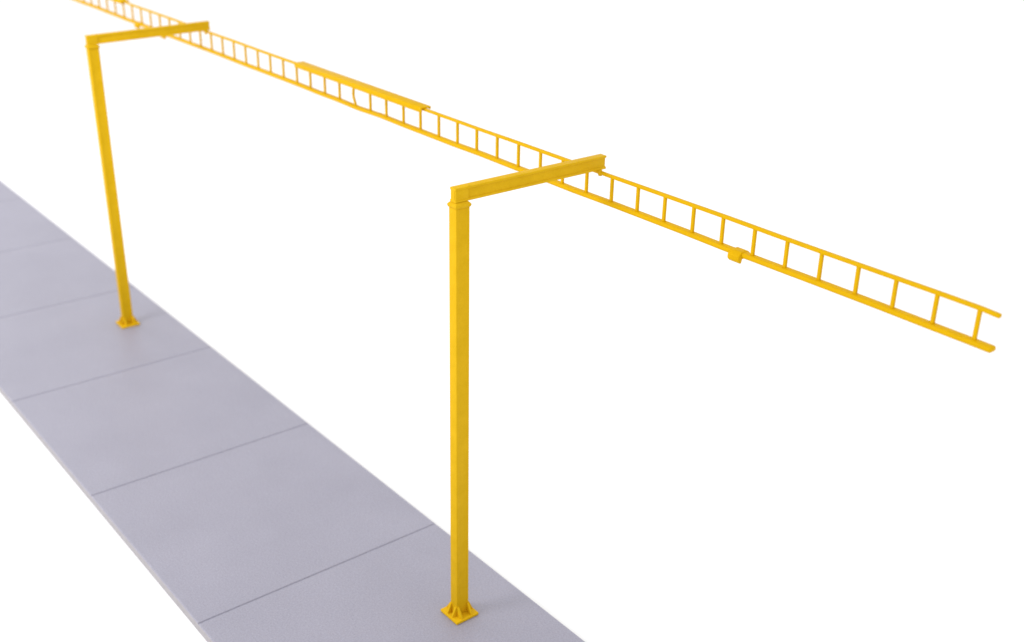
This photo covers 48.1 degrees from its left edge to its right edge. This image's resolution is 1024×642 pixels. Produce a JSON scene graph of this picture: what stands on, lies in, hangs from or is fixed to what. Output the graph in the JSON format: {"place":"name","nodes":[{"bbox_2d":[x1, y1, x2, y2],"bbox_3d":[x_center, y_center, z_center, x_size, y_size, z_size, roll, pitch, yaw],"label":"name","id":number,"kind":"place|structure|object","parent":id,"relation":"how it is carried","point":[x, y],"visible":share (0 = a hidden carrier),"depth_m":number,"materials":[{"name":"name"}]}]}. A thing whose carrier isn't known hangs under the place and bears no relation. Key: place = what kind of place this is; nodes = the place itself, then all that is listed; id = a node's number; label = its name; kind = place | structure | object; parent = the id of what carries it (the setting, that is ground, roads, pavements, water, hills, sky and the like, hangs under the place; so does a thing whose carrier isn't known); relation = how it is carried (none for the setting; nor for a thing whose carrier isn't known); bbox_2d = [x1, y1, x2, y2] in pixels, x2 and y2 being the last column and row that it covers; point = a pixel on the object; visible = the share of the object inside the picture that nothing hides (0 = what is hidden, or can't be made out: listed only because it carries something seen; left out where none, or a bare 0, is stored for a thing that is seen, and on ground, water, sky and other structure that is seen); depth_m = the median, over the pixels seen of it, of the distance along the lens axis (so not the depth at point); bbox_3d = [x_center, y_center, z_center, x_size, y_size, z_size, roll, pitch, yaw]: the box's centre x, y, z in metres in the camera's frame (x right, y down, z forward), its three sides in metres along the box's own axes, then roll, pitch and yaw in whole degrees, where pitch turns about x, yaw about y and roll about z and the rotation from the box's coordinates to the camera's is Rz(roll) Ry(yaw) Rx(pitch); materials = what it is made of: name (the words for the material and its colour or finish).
{"place":"outdoors","nodes":[
{"label":"outdoors","id":0,"kind":"place"},
{"bbox_2d":[0,181,584,641],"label":"pavement","id":1,"kind":"structure","parent":0,"point":[230,501],"depth_m":22.17,"materials":[{"name":"grey concrete"}]},
{"bbox_2d":[85,21,209,328],"bbox_3d":[-8.471,-3.488,27.844,3.023,7.180,0.452,-17,30,-34],"label":"gantry post","id":2,"kind":"object","parent":1,"relation":"on","point":[127,319],"visible":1,"depth_m":26.78,"materials":[{"name":"yellow metal"}]},
{"bbox_2d":[441,154,605,624],"bbox_3d":[0.176,1.150,17.939,2.922,7.262,0.452,-18,30,-35],"label":"gantry post","id":3,"kind":"object","parent":1,"relation":"on","point":[458,609],"visible":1,"depth_m":16.84,"materials":[{"name":"yellow metal"}]},
{"bbox_2d":[73,0,1001,352],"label":"ladder truss","id":4,"kind":"object","parent":3,"relation":"hanging from","point":[737,254],"visible":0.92,"depth_m":16.99,"materials":[{"name":"yellow metal"}]},
{"bbox_2d":[0,0,1023,641],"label":"backdrop","id":5,"kind":"structure","parent":0,"point":[674,436],"depth_m":32.40,"materials":[{"name":"white paper"}]}
]}

